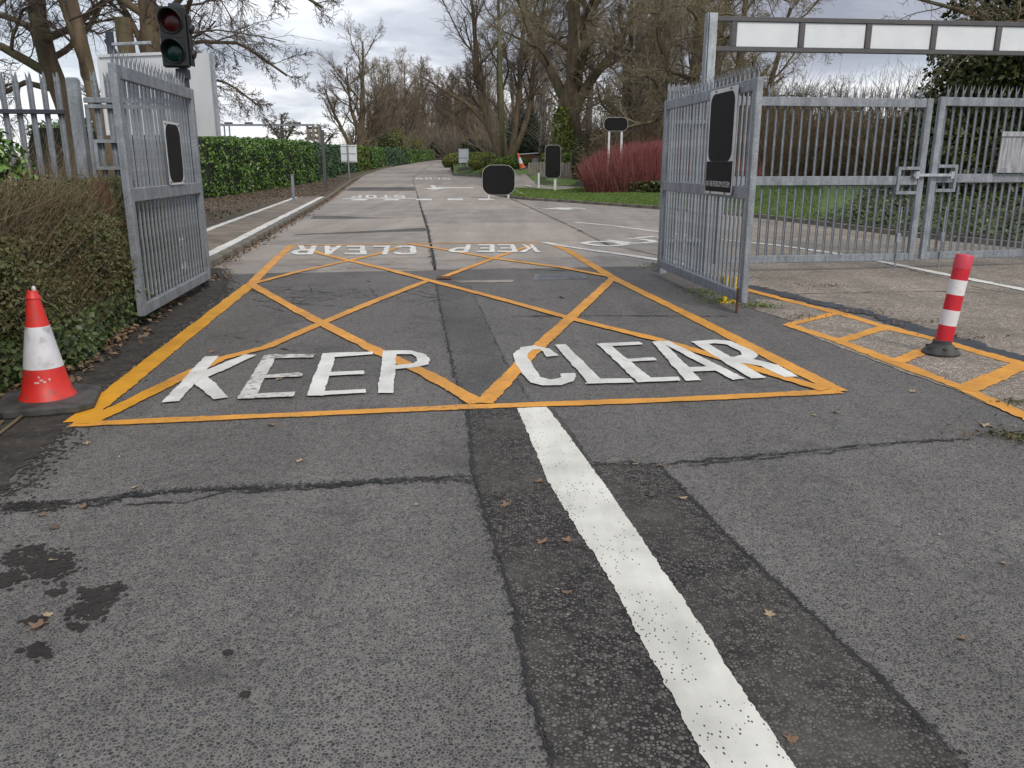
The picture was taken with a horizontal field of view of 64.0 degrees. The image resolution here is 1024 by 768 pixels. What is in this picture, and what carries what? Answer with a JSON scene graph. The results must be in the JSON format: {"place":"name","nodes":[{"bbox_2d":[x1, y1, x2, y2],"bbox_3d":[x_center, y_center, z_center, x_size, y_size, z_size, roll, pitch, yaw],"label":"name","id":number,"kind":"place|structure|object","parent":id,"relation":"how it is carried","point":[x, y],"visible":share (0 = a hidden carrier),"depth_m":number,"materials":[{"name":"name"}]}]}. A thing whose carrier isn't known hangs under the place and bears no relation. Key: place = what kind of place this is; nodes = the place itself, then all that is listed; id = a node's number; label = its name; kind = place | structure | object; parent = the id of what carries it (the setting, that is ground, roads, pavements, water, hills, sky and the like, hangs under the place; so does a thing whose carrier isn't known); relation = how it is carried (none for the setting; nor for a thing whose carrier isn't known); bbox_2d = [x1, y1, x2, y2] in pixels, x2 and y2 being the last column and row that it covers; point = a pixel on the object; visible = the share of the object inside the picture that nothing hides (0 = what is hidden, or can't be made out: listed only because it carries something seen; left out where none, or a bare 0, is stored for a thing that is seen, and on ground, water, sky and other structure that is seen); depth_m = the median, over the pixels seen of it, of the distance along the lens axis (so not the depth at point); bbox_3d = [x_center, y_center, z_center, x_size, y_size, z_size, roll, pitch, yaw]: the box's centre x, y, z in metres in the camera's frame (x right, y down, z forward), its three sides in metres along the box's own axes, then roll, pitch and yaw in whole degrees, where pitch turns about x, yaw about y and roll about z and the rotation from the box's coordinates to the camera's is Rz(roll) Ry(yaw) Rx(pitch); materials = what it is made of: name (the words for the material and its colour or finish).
{"place":"outdoors","nodes":[
{"label":"outdoors","id":0,"kind":"place"},
{"bbox_2d":[65,77,91,185],"bbox_3d":[-5.300,-2.400,10.217,0.130,2.672,0.130,-2,15,-8],"label":"fence post","id":1,"kind":"object","parent":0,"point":[75,105],"visible":0.55,"depth_m":9.97,"materials":[{"name":"metal"}]},
{"bbox_2d":[165,52,220,135],"bbox_3d":[-4.280,-2.897,11.284,0.756,3.080,0.101,5,16,18],"label":"sign board","id":2,"kind":"object","parent":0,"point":[203,83],"visible":0.45,"depth_m":10.92,"materials":[{"name":"metal"}]},
{"bbox_2d":[178,197,290,236],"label":"verge","id":3,"kind":"structure","parent":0,"point":[236,213],"depth_m":28.85,"materials":[{"name":"brown soil"}]},
{"bbox_2d":[0,0,137,177],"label":"bare tree","id":4,"kind":"object","parent":3,"relation":"on","point":[47,64],"visible":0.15,"depth_m":19.59,"materials":[{"name":"brown plant"}]},
{"bbox_2d":[0,0,168,180],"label":"bare tree","id":5,"kind":"object","parent":3,"relation":"on","point":[74,20],"visible":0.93,"depth_m":17.26,"materials":[{"name":"brown plant"}]},
{"bbox_2d":[0,121,179,225],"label":"brambles","id":6,"kind":"object","parent":3,"relation":"on","point":[48,169],"visible":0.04,"depth_m":16.43,"materials":[{"name":"plant"}]},
{"bbox_2d":[104,17,149,186],"bbox_3d":[-8.916,-5.968,19.106,0.711,4.754,0.480,0,15,0],"label":"tree stump","id":7,"kind":"object","parent":3,"relation":"on","point":[121,26],"visible":0.17,"depth_m":18.47,"materials":[{"name":"brown plant"}]},
{"bbox_2d":[25,119,316,198],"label":"laurel hedge","id":8,"kind":"object","parent":3,"relation":"on","point":[234,165],"visible":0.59,"depth_m":41.53,"materials":[{"name":"green plant"}]},
{"bbox_2d":[0,0,343,225],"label":"bare tree","id":9,"kind":"object","parent":3,"relation":"on","point":[148,22],"visible":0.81,"depth_m":18.30,"materials":[{"name":"brown plant"}]},
{"bbox_2d":[179,179,346,220],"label":"leaf litter","id":10,"kind":"object","parent":3,"relation":"on","point":[275,194],"visible":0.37,"depth_m":37.67,"materials":[{"name":"plant"}]},
{"bbox_2d":[179,197,323,263],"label":"footpath","id":11,"kind":"structure","parent":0,"point":[222,235],"depth_m":20.70,"materials":[{"name":"concrete"}]},
{"bbox_2d":[182,197,321,266],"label":"path edge lines","id":12,"kind":"object","parent":11,"relation":"on","point":[232,242],"visible":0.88,"depth_m":19.96,"materials":[{"name":"white paint"}]},
{"bbox_2d":[223,157,442,196],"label":"verge","id":13,"kind":"structure","parent":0,"point":[342,177],"depth_m":46.92,"materials":[{"name":"soil"}]},
{"bbox_2d":[220,122,320,142],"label":"pipe gantry","id":14,"kind":"object","parent":13,"relation":"on","point":[308,128],"visible":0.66,"depth_m":114.29,"materials":[{"name":"metal"}]},
{"bbox_2d":[310,141,337,180],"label":"laurel hedge","id":15,"kind":"object","parent":13,"relation":"on","point":[331,154],"visible":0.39,"depth_m":61.57,"materials":[{"name":"green plant"}]},
{"bbox_2d":[306,10,404,145],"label":"bare tree","id":16,"kind":"object","parent":13,"relation":"on","point":[359,124],"visible":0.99,"depth_m":101.99,"materials":[{"name":"brown plant"}]},
{"bbox_2d":[354,59,408,145],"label":"woodland tree","id":17,"kind":"object","parent":13,"relation":"on","point":[395,116],"visible":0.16,"depth_m":126.74,"materials":[{"name":"brown plant"}]},
{"bbox_2d":[367,128,411,164],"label":"evergreen bush","id":18,"kind":"object","parent":13,"relation":"on","point":[393,142],"visible":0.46,"depth_m":125.45,"materials":[{"name":"plant"}]},
{"bbox_2d":[370,56,426,143],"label":"woodland tree","id":19,"kind":"object","parent":13,"relation":"on","point":[411,117],"visible":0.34,"depth_m":149.31,"materials":[{"name":"brown plant"}]},
{"bbox_2d":[391,45,425,148],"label":"woodland tree","id":20,"kind":"object","parent":13,"relation":"on","point":[405,87],"visible":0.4,"depth_m":156.16,"materials":[{"name":"brown plant"}]},
{"bbox_2d":[398,55,436,145],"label":"woodland tree","id":21,"kind":"object","parent":13,"relation":"on","point":[421,118],"visible":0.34,"depth_m":172.05,"materials":[{"name":"brown plant"}]},
{"bbox_2d":[429,65,460,138],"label":"woodland tree","id":22,"kind":"object","parent":13,"relation":"on","point":[443,109],"visible":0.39,"depth_m":213.40,"materials":[{"name":"brown plant"}]},
{"bbox_2d":[6,158,863,268],"bbox_3d":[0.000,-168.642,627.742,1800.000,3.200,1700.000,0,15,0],"label":"ground","id":23,"kind":"structure","parent":0,"point":[455,176],"depth_m":39.48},
{"bbox_2d":[97,31,201,144],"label":"building","id":24,"kind":"structure","parent":23,"relation":"on","point":[103,60],"depth_m":11.83,"materials":[{"name":"metal"}]},
{"bbox_2d":[263,112,303,139],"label":"skyline tree","id":25,"kind":"object","parent":23,"relation":"on","point":[278,131],"visible":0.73,"depth_m":180.79,"materials":[{"name":"brown plant"}]},
{"bbox_2d":[209,166,391,268],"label":"kerb","id":26,"kind":"structure","parent":23,"relation":"on","point":[227,252],"depth_m":17.90,"materials":[{"name":"concrete"}]},
{"bbox_2d":[355,48,392,146],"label":"woodland tree","id":27,"kind":"object","parent":23,"relation":"on","point":[375,90],"visible":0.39,"depth_m":117.92,"materials":[{"name":"brown plant"}]},
{"bbox_2d":[604,117,627,180],"bbox_3d":[4.841,-10.622,38.615,1.125,3.712,0.110,0,15,0],"label":"panel sign","id":28,"kind":"object","parent":23,"relation":"on","point":[616,124],"visible":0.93,"depth_m":38.19,"materials":[{"name":"metal"}]},
{"bbox_2d":[560,98,786,178],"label":"thicket","id":29,"kind":"object","parent":23,"relation":"on","point":[627,138],"visible":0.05,"depth_m":44.98,"materials":[{"name":"plant"}]},
{"bbox_2d":[495,195,1023,247],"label":"kerb","id":30,"kind":"structure","parent":23,"relation":"on","point":[861,228],"depth_m":21.90,"materials":[{"name":"concrete"}]},
{"bbox_2d":[214,160,674,273],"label":"concrete road","id":31,"kind":"structure","parent":0,"point":[472,219],"depth_m":18.82,"materials":[{"name":"concrete"}]},
{"bbox_2d":[214,178,360,265],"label":"leaf litter","id":32,"kind":"object","parent":31,"relation":"on","point":[298,216],"visible":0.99,"depth_m":20.05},
{"bbox_2d":[291,246,416,253],"bbox_3d":[-2.974,-2.517,15.360,2.497,0.002,1.664,0,15,0],"label":"clear lettering","id":33,"kind":"object","parent":31,"relation":"on","point":[412,249],"visible":1,"depth_m":15.41,"materials":[{"name":"white paint"}]},
{"bbox_2d":[482,165,514,197],"bbox_3d":[-0.619,-9.267,37.944,1.520,1.706,0.110,0,15,0],"label":"panel sign","id":34,"kind":"object","parent":31,"relation":"on","point":[498,179],"visible":0.94,"depth_m":37.85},
{"bbox_2d":[0,0,1010,157],"label":"sky","id":35,"kind":"structure","parent":0,"point":[411,23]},
{"bbox_2d":[0,265,1023,767],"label":"asphalt apron","id":36,"kind":"object","parent":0,"point":[390,643],"visible":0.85,"depth_m":3.62,"materials":[{"name":"asphalt"}]},
{"bbox_2d":[0,268,225,489],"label":"soil edge","id":37,"kind":"object","parent":36,"relation":"on","point":[22,440],"visible":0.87,"depth_m":6.52,"materials":[{"name":"soil"}]},
{"bbox_2d":[0,128,48,187],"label":"laurel bush","id":38,"kind":"object","parent":37,"relation":"on","point":[7,159],"visible":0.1,"depth_m":8.69,"materials":[{"name":"green plant"}]},
{"bbox_2d":[0,71,72,179],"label":"palisade fence","id":39,"kind":"object","parent":37,"relation":"on","point":[33,111],"visible":0.5,"depth_m":9.92,"materials":[{"name":"metal"}]},
{"bbox_2d":[0,286,101,419],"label":"traffic cone","id":40,"kind":"object","parent":37,"relation":"on","point":[48,388],"visible":1,"depth_m":5.34,"materials":[{"name":"plastic"}]},
{"bbox_2d":[0,132,182,397],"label":"roadside hedge","id":41,"kind":"object","parent":37,"relation":"on","point":[64,248],"visible":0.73,"depth_m":6.59,"materials":[{"name":"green plant"}]},
{"bbox_2d":[0,272,232,424],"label":"leaf litter","id":42,"kind":"object","parent":37,"relation":"on","point":[133,327],"visible":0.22,"depth_m":7.44,"materials":[{"name":"plant"}]},
{"bbox_2d":[157,3,208,286],"bbox_3d":[-4.049,-2.894,10.213,0.336,3.430,0.409,9,17,30],"label":"traffic signal","id":43,"kind":"object","parent":37,"relation":"on","point":[176,31],"visible":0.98,"depth_m":9.84,"materials":[{"name":"metal"}]},
{"bbox_2d":[0,268,239,505],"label":"loose soil","id":44,"kind":"structure","parent":36,"relation":"on","point":[62,440],"depth_m":4.65,"materials":[{"name":"soil"}]},
{"bbox_2d":[0,499,250,696],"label":"oil stains","id":45,"kind":"object","parent":36,"relation":"on","point":[47,567],"visible":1,"depth_m":3.17,"materials":[{"name":"liquid"}]},
{"bbox_2d":[177,96,199,286],"bbox_3d":[-4.140,-2.451,10.524,0.110,2.612,0.110,-2,15,-8],"label":"gate post","id":46,"kind":"object","parent":36,"relation":"on","point":[188,181],"depth_m":10.43,"materials":[{"name":"metal"}]},
{"bbox_2d":[83,71,194,282],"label":"pedestrian gate","id":47,"kind":"structure","parent":46,"relation":"attached to","point":[97,148],"depth_m":10.09,"materials":[{"name":"metal"}]},
{"bbox_2d":[107,45,210,316],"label":"palisade gate","id":48,"kind":"structure","parent":46,"relation":"attached to","point":[117,72],"depth_m":8.77,"materials":[{"name":"metal"}]},
{"bbox_2d":[163,121,184,184],"bbox_3d":[-3.785,-2.588,9.197,0.014,0.675,0.600,-2,15,-6],"label":"gate sign","id":49,"kind":"object","parent":48,"relation":"attached to","point":[174,152],"visible":1,"depth_m":9.16,"materials":[{"name":"metal"}]},
{"bbox_2d":[162,350,429,401],"bbox_3d":[-1.555,-0.095,6.348,1.868,0.002,1.414,-2,15,-8],"label":"keep lettering","id":50,"kind":"object","parent":36,"relation":"on","point":[200,372],"visible":1,"depth_m":6.26,"materials":[{"name":"white paint"}]},
{"bbox_2d":[64,242,847,426],"bbox_3d":[-0.967,-1.356,11.056,5.390,0.005,11.846,-2,15,-8],"label":"box marking","id":51,"kind":"object","parent":36,"relation":"on","point":[97,414],"visible":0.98,"depth_m":6.67,"materials":[{"name":"orange paint"}]},
{"bbox_2d":[436,284,532,403],"bbox_3d":[-0.454,-0.597,8.259,0.504,0.001,5.823,-2,15,-7],"label":"trench strip","id":52,"kind":"object","parent":36,"relation":"on","point":[468,329],"visible":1,"depth_m":7.20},
{"bbox_2d":[0,258,973,767],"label":"cracks","id":53,"kind":"object","parent":36,"relation":"on","point":[526,672],"visible":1,"depth_m":4.07,"materials":[{"name":"asphalt"}]},
{"bbox_2d":[513,339,796,384],"bbox_3d":[1.065,-0.202,6.744,2.094,0.002,1.433,-2,15,-6],"label":"clear lettering","id":54,"kind":"object","parent":36,"relation":"on","point":[524,364],"visible":1,"depth_m":6.61,"materials":[{"name":"white paint"}]},
{"bbox_2d":[658,110,673,272],"bbox_3d":[2.240,-2.776,11.928,0.110,2.512,0.110,-2,15,-8],"label":"gate post","id":55,"kind":"object","parent":36,"relation":"on","point":[660,270],"visible":0.02,"depth_m":11.92,"materials":[{"name":"metal"}]},
{"bbox_2d":[667,83,709,267],"bbox_3d":[2.495,-2.986,11.882,0.610,2.620,0.078,-1,15,-4],"label":"palisade fence","id":56,"kind":"object","parent":55,"relation":"attached to","point":[669,93],"visible":0.32,"depth_m":11.86,"materials":[{"name":"metal"}]},
{"bbox_2d":[702,195,713,272],"bbox_3d":[2.880,-2.849,11.909,0.110,2.662,0.110,-2,15,-8],"label":"gate post","id":57,"kind":"object","parent":36,"relation":"on","point":[707,234],"depth_m":12.04,"materials":[{"name":"metal"}]},
{"bbox_2d":[713,84,954,268],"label":"palisade gate","id":58,"kind":"structure","parent":57,"relation":"attached to","point":[897,179],"depth_m":12.10,"materials":[{"name":"metal"}]},
{"bbox_2d":[657,62,763,312],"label":"palisade gate","id":59,"kind":"structure","parent":36,"relation":"on","point":[747,190],"depth_m":10.04,"materials":[{"name":"metal"}]},
{"bbox_2d":[705,85,738,194],"bbox_3d":[2.359,-2.740,9.274,0.013,1.150,0.880,-2,15,-6],"label":"gate sign","id":60,"kind":"object","parent":59,"relation":"attached to","point":[721,138],"visible":1,"depth_m":9.23,"materials":[{"name":"metal"}]},
{"bbox_2d":[467,408,968,767],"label":"trench strip","id":61,"kind":"object","parent":36,"relation":"on","point":[828,700],"visible":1,"depth_m":2.78,"materials":[{"name":"asphalt"}]},
{"bbox_2d":[517,407,795,767],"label":"line","id":62,"kind":"object","parent":61,"relation":"on","point":[727,724],"visible":1,"depth_m":2.91,"materials":[{"name":"white paint"}]},
{"bbox_2d":[755,299,829,320],"bbox_3d":[3.090,-0.826,9.108,0.768,0.001,1.497,-3,15,-11],"label":"concrete patch","id":63,"kind":"object","parent":36,"relation":"on","point":[789,309],"visible":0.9,"depth_m":9.06,"materials":[{"name":"concrete"}]},
{"bbox_2d":[695,12,1023,269],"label":"overhead gantry","id":64,"kind":"object","parent":36,"relation":"on","point":[855,36],"visible":0.9,"depth_m":11.94,"materials":[{"name":"metal"}]},
{"bbox_2d":[918,84,1023,267],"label":"palisade gate","id":65,"kind":"structure","parent":64,"relation":"attached to","point":[943,104],"depth_m":12.45,"materials":[{"name":"metal"}]},
{"bbox_2d":[996,131,1023,172],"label":"board sign","id":66,"kind":"object","parent":65,"relation":"attached to","point":[1011,156],"visible":1,"depth_m":12.42,"materials":[{"name":"metal"}]},
{"bbox_2d":[698,283,1023,446],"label":"leaf litter","id":67,"kind":"object","parent":36,"relation":"on","point":[930,321],"visible":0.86,"depth_m":8.41,"materials":[{"name":"plant"}]},
{"bbox_2d":[784,315,1023,412],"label":"concrete strip","id":68,"kind":"object","parent":36,"relation":"on","point":[965,366],"visible":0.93,"depth_m":6.86,"materials":[{"name":"concrete"}]},
{"bbox_2d":[736,287,1023,419],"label":"ladder marking","id":69,"kind":"object","parent":68,"relation":"on","point":[973,386],"visible":0.89,"depth_m":6.84,"materials":[{"name":"orange paint"}]},
{"bbox_2d":[921,253,973,356],"bbox_3d":[3.661,-0.671,6.882,0.309,0.840,0.304,0,15,0],"label":"bollard","id":70,"kind":"object","parent":68,"relation":"on","point":[941,345],"visible":1,"depth_m":6.85,"materials":[{"name":"red plastic"}]},
{"bbox_2d":[454,164,578,185],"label":"lawn","id":71,"kind":"structure","parent":0,"point":[565,182],"depth_m":50.47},
{"bbox_2d":[497,20,504,156],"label":"wooden pole","id":72,"kind":"object","parent":71,"relation":"on","point":[501,121],"visible":0.76,"depth_m":69.05,"materials":[{"name":"wood"}]},
{"bbox_2d":[456,176,741,254],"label":"side road","id":73,"kind":"structure","parent":0,"point":[632,217],"depth_m":23.84,"materials":[{"name":"concrete"}]},
{"bbox_2d":[451,164,1012,188],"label":"woodland floor","id":74,"kind":"structure","parent":0,"point":[543,181],"depth_m":49.81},
{"bbox_2d":[417,116,510,158],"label":"thicket","id":75,"kind":"object","parent":74,"relation":"on","point":[453,149],"visible":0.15,"depth_m":142.53,"materials":[{"name":"plant"}]},
{"bbox_2d":[442,66,496,142],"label":"woodland tree","id":76,"kind":"object","parent":74,"relation":"on","point":[476,136],"visible":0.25,"depth_m":134.68,"materials":[{"name":"brown plant"}]},
{"bbox_2d":[462,28,510,143],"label":"woodland tree","id":77,"kind":"object","parent":74,"relation":"on","point":[489,84],"visible":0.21,"depth_m":117.05,"materials":[{"name":"brown plant"}]},
{"bbox_2d":[413,0,567,157],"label":"bare tree","id":78,"kind":"object","parent":74,"relation":"on","point":[513,147],"visible":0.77,"depth_m":71.37,"materials":[{"name":"brown plant"}]},
{"bbox_2d":[460,98,559,152],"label":"thicket","id":79,"kind":"object","parent":74,"relation":"on","point":[487,142],"visible":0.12,"depth_m":98.15,"materials":[{"name":"plant"}]},
{"bbox_2d":[506,108,550,155],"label":"evergreen bush","id":80,"kind":"object","parent":74,"relation":"on","point":[525,146],"visible":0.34,"depth_m":81.22,"materials":[{"name":"plant"}]},
{"bbox_2d":[508,0,583,125],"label":"bare tree","id":81,"kind":"object","parent":74,"relation":"on","point":[550,100],"visible":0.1,"depth_m":89.54,"materials":[{"name":"brown plant"}]},
{"bbox_2d":[508,104,646,161],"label":"thicket","id":82,"kind":"object","parent":74,"relation":"on","point":[548,134],"visible":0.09,"depth_m":67.65,"materials":[{"name":"plant"}]},
{"bbox_2d":[477,0,683,153],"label":"oak tree","id":83,"kind":"object","parent":74,"relation":"on","point":[576,60],"visible":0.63,"depth_m":57.43,"materials":[{"name":"plant"}]},
{"bbox_2d":[550,106,575,152],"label":"ivy","id":84,"kind":"object","parent":83,"relation":"attached to","point":[566,134],"visible":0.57,"depth_m":58.42,"materials":[{"name":"plant"}]},
{"bbox_2d":[541,0,635,127],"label":"bare tree","id":85,"kind":"object","parent":74,"relation":"on","point":[589,71],"visible":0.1,"depth_m":69.70,"materials":[{"name":"brown plant"}]},
{"bbox_2d":[579,93,665,154],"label":"thicket","id":86,"kind":"object","parent":74,"relation":"on","point":[597,130],"visible":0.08,"depth_m":60.59,"materials":[{"name":"plant"}]},
{"bbox_2d":[569,0,693,142],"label":"bare tree","id":87,"kind":"object","parent":74,"relation":"on","point":[603,100],"visible":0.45,"depth_m":52.26,"materials":[{"name":"brown plant"}]},
{"bbox_2d":[585,0,696,141],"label":"bare tree","id":88,"kind":"object","parent":74,"relation":"on","point":[636,48],"visible":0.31,"depth_m":51.76,"materials":[{"name":"brown plant"}]},
{"bbox_2d":[588,0,814,149],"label":"bare tree","id":89,"kind":"object","parent":74,"relation":"on","point":[661,64],"visible":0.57,"depth_m":43.83,"materials":[{"name":"brown plant"}]},
{"bbox_2d":[643,0,841,141],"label":"bare tree","id":90,"kind":"object","parent":74,"relation":"on","point":[700,5],"visible":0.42,"depth_m":40.12,"materials":[{"name":"brown plant"}]},
{"bbox_2d":[681,73,875,185],"bbox_3d":[12.306,-11.807,39.388,12.453,5.812,9.746,0,15,0],"label":"thicket","id":91,"kind":"object","parent":74,"relation":"on","point":[785,155],"visible":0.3,"depth_m":37.48,"materials":[{"name":"plant"}]},
{"bbox_2d":[681,58,900,174],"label":"thicket","id":92,"kind":"object","parent":74,"relation":"on","point":[816,111],"visible":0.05,"depth_m":41.42,"materials":[{"name":"plant"}]},
{"bbox_2d":[773,54,996,185],"bbox_3d":[17.464,-11.649,37.018,10.233,6.509,13.076,-5,16,-18],"label":"thicket","id":93,"kind":"object","parent":74,"relation":"on","point":[870,145],"visible":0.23,"depth_m":36.27,"materials":[{"name":"plant"}]},
{"bbox_2d":[509,185,1017,240],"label":"lawn","id":94,"kind":"structure","parent":0,"point":[832,196],"depth_m":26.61,"materials":[{"name":"plant"}]},
{"bbox_2d":[545,145,560,189],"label":"panel sign","id":95,"kind":"object","parent":94,"relation":"on","point":[552,161],"visible":0.97,"depth_m":41.99,"materials":[{"name":"metal"}]},
{"bbox_2d":[573,131,740,192],"bbox_3d":[7.173,-10.580,39.127,8.637,2.834,5.436,0,15,0],"label":"dogwood","id":96,"kind":"object","parent":94,"relation":"on","point":[641,163],"visible":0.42,"depth_m":38.12,"materials":[{"name":"plant"}]},
{"bbox_2d":[811,184,1023,239],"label":"ground ivy","id":97,"kind":"object","parent":94,"relation":"on","point":[894,221],"visible":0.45,"depth_m":21.19,"materials":[{"name":"green plant"}]},
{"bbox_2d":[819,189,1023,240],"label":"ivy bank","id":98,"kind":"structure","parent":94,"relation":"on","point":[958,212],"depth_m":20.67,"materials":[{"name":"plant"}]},
{"bbox_2d":[892,0,1023,197],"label":"evergreen tree","id":99,"kind":"object","parent":98,"relation":"on","point":[1002,72],"visible":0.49,"depth_m":23.45,"materials":[{"name":"green plant"}]},
{"bbox_2d":[882,0,1023,90],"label":"bare tree","id":100,"kind":"object","parent":94,"relation":"on","point":[971,13],"visible":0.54,"depth_m":21.34,"materials":[{"name":"brown plant"}]},
{"bbox_2d":[595,218,1023,354],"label":"exit road","id":101,"kind":"structure","parent":0,"point":[988,313],"depth_m":11.29,"materials":[{"name":"concrete"}]},
{"bbox_2d":[577,222,1023,290],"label":"lane line","id":102,"kind":"object","parent":101,"relation":"on","point":[983,281],"visible":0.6,"depth_m":12.63,"materials":[{"name":"white paint"}]},
{"bbox_2d":[748,285,1023,360],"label":"tar seam","id":103,"kind":"object","parent":101,"relation":"on","point":[920,329],"visible":0.87,"depth_m":8.30,"materials":[{"name":"asphalt"}]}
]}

